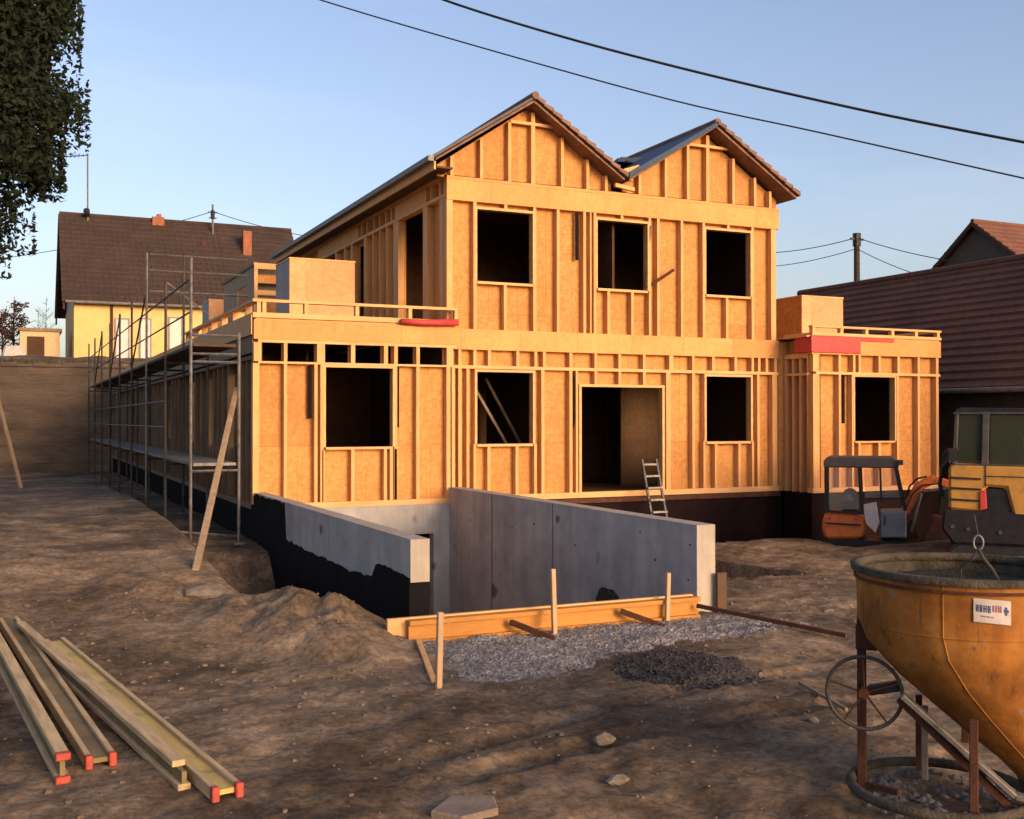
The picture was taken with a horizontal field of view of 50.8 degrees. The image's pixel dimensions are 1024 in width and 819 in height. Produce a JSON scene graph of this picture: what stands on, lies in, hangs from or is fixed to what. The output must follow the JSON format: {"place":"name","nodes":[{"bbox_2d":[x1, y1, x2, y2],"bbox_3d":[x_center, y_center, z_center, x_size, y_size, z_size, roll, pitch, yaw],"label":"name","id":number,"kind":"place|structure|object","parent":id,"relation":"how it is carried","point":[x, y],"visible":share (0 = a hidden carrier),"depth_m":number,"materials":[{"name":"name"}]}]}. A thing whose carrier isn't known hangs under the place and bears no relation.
{"place":"outdoors","nodes":[
{"label":"outdoors","id":0,"kind":"place"},
{"bbox_2d":[0,355,1023,818],"bbox_3d":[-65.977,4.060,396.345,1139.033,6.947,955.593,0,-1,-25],"label":"ground","id":1,"kind":"structure","parent":0,"point":[86,543],"depth_m":7.91,"materials":[{"name":"soil"}]},
{"bbox_2d":[0,312,19,353],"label":"red shrub","id":2,"kind":"object","parent":1,"relation":"on","point":[4,315],"visible":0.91,"depth_m":53.63,"materials":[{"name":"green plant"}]},
{"bbox_2d":[0,400,22,487],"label":"leaning plank","id":3,"kind":"object","parent":1,"relation":"on","point":[11,450],"visible":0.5,"depth_m":25.33,"materials":[{"name":"brown wood"}]},
{"bbox_2d":[2,345,24,355],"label":"covered pile","id":4,"kind":"object","parent":1,"relation":"on","point":[15,350],"visible":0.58,"depth_m":48.44,"materials":[{"name":"white plastic"}]},
{"bbox_2d":[0,297,35,345],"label":"red shrub","id":5,"kind":"object","parent":1,"relation":"on","point":[13,305],"visible":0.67,"depth_m":54.71,"materials":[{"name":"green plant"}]},
{"bbox_2d":[0,633,70,784],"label":"formwork beam","id":6,"kind":"structure","parent":1,"relation":"on","point":[53,749],"depth_m":6.91,"materials":[{"name":"beige wood"}]},
{"bbox_2d":[17,327,61,356],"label":"cream shed","id":7,"kind":"structure","parent":1,"relation":"on","point":[40,341],"depth_m":52.08,"materials":[{"name":"beige paint"}]},
{"bbox_2d":[27,336,43,355],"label":"door","id":8,"kind":"structure","parent":7,"relation":"in","point":[35,344],"depth_m":51.96,"materials":[{"name":"brown wood"}]},
{"bbox_2d":[0,0,92,279],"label":"evergreen tree","id":9,"kind":"object","parent":1,"relation":"on","point":[31,39],"visible":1,"depth_m":13.94,"materials":[{"name":"green plant"}]},
{"bbox_2d":[39,301,61,333],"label":"bare tree","id":10,"kind":"object","parent":1,"relation":"on","point":[47,315],"visible":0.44,"depth_m":63.73,"materials":[{"name":"grey plant"}]},
{"bbox_2d":[0,616,116,770],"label":"formwork beam","id":11,"kind":"structure","parent":1,"relation":"on","point":[88,741],"depth_m":7.46,"materials":[{"name":"beige wood"}]},
{"bbox_2d":[0,356,137,365],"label":"dry grass","id":12,"kind":"structure","parent":1,"relation":"on","point":[32,360],"depth_m":41.94,"materials":[{"name":"brown plant"}]},
{"bbox_2d":[0,362,193,472],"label":"retaining wall","id":13,"kind":"structure","parent":1,"relation":"on","point":[45,406],"depth_m":40.59,"materials":[{"name":"concrete"}]},
{"bbox_2d":[16,621,190,790],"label":"formwork beam","id":14,"kind":"structure","parent":1,"relation":"on","point":[159,754],"depth_m":7.03,"materials":[{"name":"beige wood"}]},
{"bbox_2d":[46,637,243,802],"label":"formwork beam","id":15,"kind":"structure","parent":1,"relation":"on","point":[211,779],"depth_m":6.79,"materials":[{"name":"yellow wood"}]},
{"bbox_2d":[88,252,247,544],"bbox_3d":[-8.829,-0.428,27.043,2.050,5.268,23.340,0,-1,-25],"label":"scaffold","id":16,"kind":"object","parent":1,"relation":"on","point":[191,353],"visible":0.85,"depth_m":21.41,"materials":[{"name":"metal"}]},
{"bbox_2d":[54,211,292,357],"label":"yellow house","id":17,"kind":"structure","parent":1,"relation":"on","point":[100,272],"depth_m":54.26,"materials":[{"name":"tile"}]},
{"bbox_2d":[66,153,89,220],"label":"tv antenna","id":18,"kind":"object","parent":17,"relation":"on","point":[86,212],"visible":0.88,"depth_m":55.46,"materials":[{"name":"metal"}]},
{"bbox_2d":[115,318,129,357],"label":"door","id":19,"kind":"structure","parent":17,"relation":"in","point":[125,322],"depth_m":52.26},
{"bbox_2d":[139,318,151,357],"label":"door","id":20,"kind":"structure","parent":17,"relation":"in","point":[142,329],"depth_m":52.66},
{"bbox_2d":[168,317,181,349],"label":"door","id":21,"kind":"structure","parent":17,"relation":"in","point":[175,329],"depth_m":53.27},
{"bbox_2d":[208,204,217,234],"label":"roof mast","id":22,"kind":"object","parent":17,"relation":"on","point":[212,212],"visible":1,"depth_m":57.80,"materials":[{"name":"metal"}]},
{"bbox_2d":[6,213,206,257],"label":"overhead wire","id":23,"kind":"object","parent":22,"relation":"attached to","point":[54,250],"visible":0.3,"depth_m":60.39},
{"bbox_2d":[215,212,298,234],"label":"overhead wire","id":24,"kind":"object","parent":22,"relation":"attached to","point":[257,225],"visible":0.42,"depth_m":58.28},
{"bbox_2d":[184,584,226,599],"bbox_3d":[-3.198,1.926,11.292,0.443,0.182,0.307,0,-1,-25],"label":"stone","id":25,"kind":"object","parent":1,"relation":"on","point":[207,591],"visible":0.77,"depth_m":11.19,"materials":[{"name":"beige stone"}]},
{"bbox_2d":[181,531,240,536],"bbox_3d":[-4.822,1.967,17.035,1.118,0.184,0.040,0,-1,-38],"label":"loose tube","id":26,"kind":"object","parent":1,"relation":"on","point":[212,534],"visible":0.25,"depth_m":17.10,"materials":[{"name":"metal"}]},
{"bbox_2d":[192,387,236,570],"bbox_3d":[-4.043,0.753,14.911,0.075,2.289,5.534,0,-1,-10],"label":"wooden prop","id":27,"kind":"object","parent":1,"relation":"on","point":[196,566],"visible":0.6,"depth_m":14.12,"materials":[{"name":"brown wood"}]},
{"bbox_2d":[251,492,429,619],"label":"ramp wall","id":28,"kind":"structure","parent":1,"relation":"on","point":[381,571],"depth_m":12.43,"materials":[{"name":"concrete"}]},
{"bbox_2d":[415,639,434,682],"bbox_3d":[-0.727,2.166,9.170,0.050,0.120,1.551,0,-1,-10],"label":"wooden brace","id":29,"kind":"object","parent":1,"relation":"on","point":[425,659],"visible":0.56,"depth_m":9.17,"materials":[{"name":"beige wood"}]},
{"bbox_2d":[435,612,443,688],"bbox_3d":[-0.561,1.985,8.296,0.076,0.847,0.075,0,-1,-25],"label":"wooden stake","id":30,"kind":"object","parent":1,"relation":"on","point":[439,650],"visible":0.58,"depth_m":8.29,"materials":[{"name":"brown wood"}]},
{"bbox_2d":[431,796,497,818],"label":"stone slab","id":31,"kind":"object","parent":1,"relation":"on","point":[466,807],"depth_m":5.75,"materials":[{"name":"beige stone"}]},
{"bbox_2d":[0,571,997,818],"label":"soil clods","id":32,"kind":"object","parent":1,"relation":"on","point":[69,800],"visible":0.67,"depth_m":8.06,"materials":[{"name":"brown soil"}]},
{"bbox_2d":[112,91,940,614],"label":"timber house","id":33,"kind":"structure","parent":1,"relation":"on","point":[616,317],"depth_m":20.64,"materials":[{"name":"orange wood"}]},
{"bbox_2d":[202,299,223,331],"bbox_3d":[-7.548,-2.047,27.208,0.384,1.371,1.008,0,-1,-25],"label":"roof box","id":34,"kind":"object","parent":33,"relation":"on","point":[213,308],"visible":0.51,"depth_m":26.78,"materials":[{"name":"beige wood"}]},
{"bbox_2d":[222,262,275,322],"bbox_3d":[-5.596,-2.208,24.019,1.050,1.630,3.640,0,-1,-25],"label":"roof upstand","id":35,"kind":"object","parent":33,"relation":"on","point":[258,284],"visible":0.43,"depth_m":22.60,"materials":[{"name":"beige wood"}]},
{"bbox_2d":[275,257,355,315],"bbox_3d":[-3.698,-2.089,20.232,1.240,1.320,1.108,0,-1,-25],"label":"roof box","id":36,"kind":"object","parent":33,"relation":"on","point":[312,279],"visible":0.6,"depth_m":19.76,"materials":[{"name":"wood"}]},
{"bbox_2d":[400,319,458,325],"bbox_3d":[-1.393,-1.478,18.203,1.037,0.133,0.120,0,-1,-25],"label":"membrane roll","id":37,"kind":"object","parent":33,"relation":"on","point":[437,322],"visible":1,"depth_m":18.17,"materials":[{"name":"red plastic"}]},
{"bbox_2d":[776,295,843,337],"bbox_3d":[6.466,-1.931,23.964,1.160,1.040,1.308,0,-1,-25],"label":"roof box","id":38,"kind":"object","parent":33,"relation":"on","point":[798,314],"visible":0.58,"depth_m":23.42,"materials":[{"name":"wood"}]},
{"bbox_2d":[509,619,555,639],"bbox_3d":[0.191,2.102,10.259,0.466,0.174,0.045,0,-1,23],"label":"steel strut","id":39,"kind":"object","parent":1,"relation":"on","point":[526,628],"visible":1,"depth_m":10.24,"materials":[{"name":"brown metal"}]},
{"bbox_2d":[386,594,700,641],"bbox_3d":[0.404,2.066,10.666,3.400,0.235,0.160,0,-1,-25],"label":"formwork board","id":40,"kind":"object","parent":1,"relation":"on","point":[463,625],"visible":0.88,"depth_m":10.56,"materials":[{"name":"orange wood"}]},
{"bbox_2d":[550,569,556,634],"bbox_3d":[0.405,1.982,10.382,0.057,0.890,0.075,0,-1,-25],"label":"wooden stake","id":41,"kind":"object","parent":1,"relation":"on","point":[553,601],"visible":0.58,"depth_m":10.37,"materials":[{"name":"brown wood"}]},
{"bbox_2d":[449,487,714,612],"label":"ramp wall","id":42,"kind":"structure","parent":1,"relation":"on","point":[507,551],"depth_m":14.62,"materials":[{"name":"concrete"}]},
{"bbox_2d":[394,611,809,684],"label":"gravel","id":43,"kind":"structure","parent":1,"relation":"on","point":[504,658],"depth_m":9.86,"materials":[{"name":"grey gravel"}]},
{"bbox_2d":[593,732,615,746],"bbox_3d":[0.595,2.140,6.997,0.123,0.094,0.128,0,-1,36],"label":"stone","id":44,"kind":"object","parent":1,"relation":"on","point":[604,739],"visible":1,"depth_m":6.95,"materials":[{"name":"beige stone"}]},
{"bbox_2d":[605,774,629,785],"bbox_3d":[0.615,2.162,6.295,0.155,0.062,0.095,0,-1,-25],"label":"stone","id":45,"kind":"object","parent":1,"relation":"on","point":[617,779],"visible":1,"depth_m":6.26,"materials":[{"name":"beige stone"}]},
{"bbox_2d":[619,608,664,625],"bbox_3d":[1.306,2.099,10.813,0.456,0.189,0.045,0,-1,13],"label":"steel strut","id":46,"kind":"object","parent":1,"relation":"on","point":[630,614],"visible":0.86,"depth_m":10.80,"materials":[{"name":"brown metal"}]},
{"bbox_2d":[641,459,667,516],"bbox_3d":[2.648,1.692,19.759,0.335,1.538,1.008,0,-1,-10],"label":"ladder","id":47,"kind":"object","parent":1,"relation":"on","point":[649,500],"visible":0.79,"depth_m":19.86,"materials":[{"name":"metal"}]},
{"bbox_2d":[664,573,670,621],"bbox_3d":[1.599,2.058,11.098,0.089,0.751,0.075,0,-1,-25],"label":"wooden stake","id":48,"kind":"object","parent":1,"relation":"on","point":[667,596],"visible":0.58,"depth_m":11.09,"materials":[{"name":"brown wood"}]},
{"bbox_2d":[608,649,764,691],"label":"dark gravel","id":49,"kind":"structure","parent":1,"relation":"on","point":[685,669],"depth_m":8.91,"materials":[{"name":"grey gravel"}]},
{"bbox_2d":[715,572,726,613],"bbox_3d":[2.292,2.013,11.817,0.120,0.450,0.040,0,-1,-25],"label":"upright board","id":50,"kind":"object","parent":1,"relation":"on","point":[721,588],"visible":0.86,"depth_m":11.80,"materials":[{"name":"brown wood"}]},
{"bbox_2d":[696,604,846,637],"bbox_3d":[2.536,2.086,10.688,1.657,0.124,0.035,-1,-1,43],"label":"iron bar","id":51,"kind":"object","parent":1,"relation":"on","point":[777,621],"visible":1,"depth_m":10.63,"materials":[{"name":"brown metal"}]},
{"bbox_2d":[808,716,818,722],"bbox_3d":[2.095,2.159,7.497,0.069,0.051,0.069,0,-1,35],"label":"stone","id":52,"kind":"object","parent":1,"relation":"on","point":[813,719],"visible":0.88,"depth_m":7.47,"materials":[{"name":"beige stone"}]},
{"bbox_2d":[798,681,847,710],"bbox_3d":[2.311,2.133,8.045,0.020,0.045,0.869,0,-1,-7],"label":"wooden lath","id":53,"kind":"object","parent":1,"relation":"on","point":[823,696],"visible":1,"depth_m":8.03,"materials":[{"name":"beige wood"}]},
{"bbox_2d":[822,608,834,612],"bbox_3d":[3.430,2.180,11.675,0.147,0.048,0.096,0,-1,-25],"label":"stone","id":54,"kind":"object","parent":1,"relation":"on","point":[827,610],"visible":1,"depth_m":11.65,"materials":[{"name":"beige stone"}]},
{"bbox_2d":[850,233,863,280],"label":"utility pole","id":55,"kind":"object","parent":1,"relation":"on","point":[856,241],"visible":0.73,"depth_m":45.88,"materials":[{"name":"brown wood"}]},
{"bbox_2d":[776,239,849,252],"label":"overhead wire","id":56,"kind":"object","parent":55,"relation":"attached to","point":[814,247],"visible":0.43,"depth_m":49.01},
{"bbox_2d":[778,249,853,265],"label":"overhead wire","id":57,"kind":"object","parent":55,"relation":"attached to","point":[816,259],"visible":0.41,"depth_m":48.76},
{"bbox_2d":[858,249,909,271],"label":"overhead wire","id":58,"kind":"object","parent":55,"relation":"attached to","point":[883,261],"visible":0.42,"depth_m":43.64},
{"bbox_2d":[859,238,964,262],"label":"overhead wire","id":59,"kind":"object","parent":55,"relation":"attached to","point":[912,253],"visible":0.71,"depth_m":42.59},
{"bbox_2d":[822,455,948,546],"bbox_3d":[6.783,1.846,19.517,2.229,1.991,1.110,0,-1,18],"label":"mini excavator","id":60,"kind":"object","parent":1,"relation":"on","point":[845,523],"visible":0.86,"depth_m":19.20,"materials":[{"name":"orange paint"}]},
{"bbox_2d":[880,508,906,537],"bbox_3d":[6.861,2.041,19.421,0.432,0.471,0.840,0,-1,18],"label":"door panel","id":61,"kind":"structure","parent":60,"relation":"in","point":[895,518],"depth_m":19.03,"materials":[{"name":"grey metal"}]},
{"bbox_2d":[797,253,1023,508],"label":"brown barn","id":62,"kind":"structure","parent":1,"relation":"on","point":[973,312],"depth_m":25.10,"materials":[{"name":"tile"}]},
{"bbox_2d":[939,421,981,508],"bbox_3d":[9.648,1.539,23.209,0.057,2.600,1.300,0,-1,-25],"label":"door","id":63,"kind":"structure","parent":62,"relation":"in","point":[946,428],"depth_m":23.54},
{"bbox_2d":[825,515,1023,818],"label":"concrete skip","id":64,"kind":"object","parent":1,"relation":"on","point":[943,632],"visible":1,"depth_m":5.63,"materials":[{"name":"paint"}]},
{"bbox_2d":[863,768,1023,818],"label":"concrete rubble","id":65,"kind":"object","parent":1,"relation":"on","point":[880,779],"visible":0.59,"depth_m":6.12,"materials":[{"name":"grey concrete"}]},
{"bbox_2d":[931,219,1023,268],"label":"red roofed house","id":66,"kind":"structure","parent":1,"relation":"on","point":[977,240],"depth_m":44.65,"materials":[{"name":"tile"}]},
{"bbox_2d":[938,407,1023,555],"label":"yellow excavator","id":67,"kind":"object","parent":1,"relation":"on","point":[982,487],"visible":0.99,"depth_m":16.63,"materials":[{"name":"paint"}]},
{"bbox_2d":[957,414,981,463],"bbox_3d":[7.116,0.453,16.774,0.352,0.770,0.005,0,-1,24],"label":"window","id":68,"kind":"structure","parent":67,"relation":"in","point":[969,425],"depth_m":16.77,"materials":[{"name":"green glass"}]},
{"bbox_2d":[990,414,1023,464],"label":"window","id":69,"kind":"structure","parent":67,"relation":"in","point":[1006,430],"depth_m":16.56,"materials":[{"name":"green glass"}]},
{"bbox_2d":[0,0,1023,356],"label":"sky","id":70,"kind":"structure","parent":0,"point":[267,113],"materials":[{"name":"blue"}]},
{"bbox_2d":[320,0,1023,178],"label":"overhead wire","id":71,"kind":"object","parent":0,"point":[680,101],"visible":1,"depth_m":13.34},
{"bbox_2d":[442,0,1023,143],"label":"overhead wire","id":72,"kind":"object","parent":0,"point":[758,86],"visible":1,"depth_m":13.22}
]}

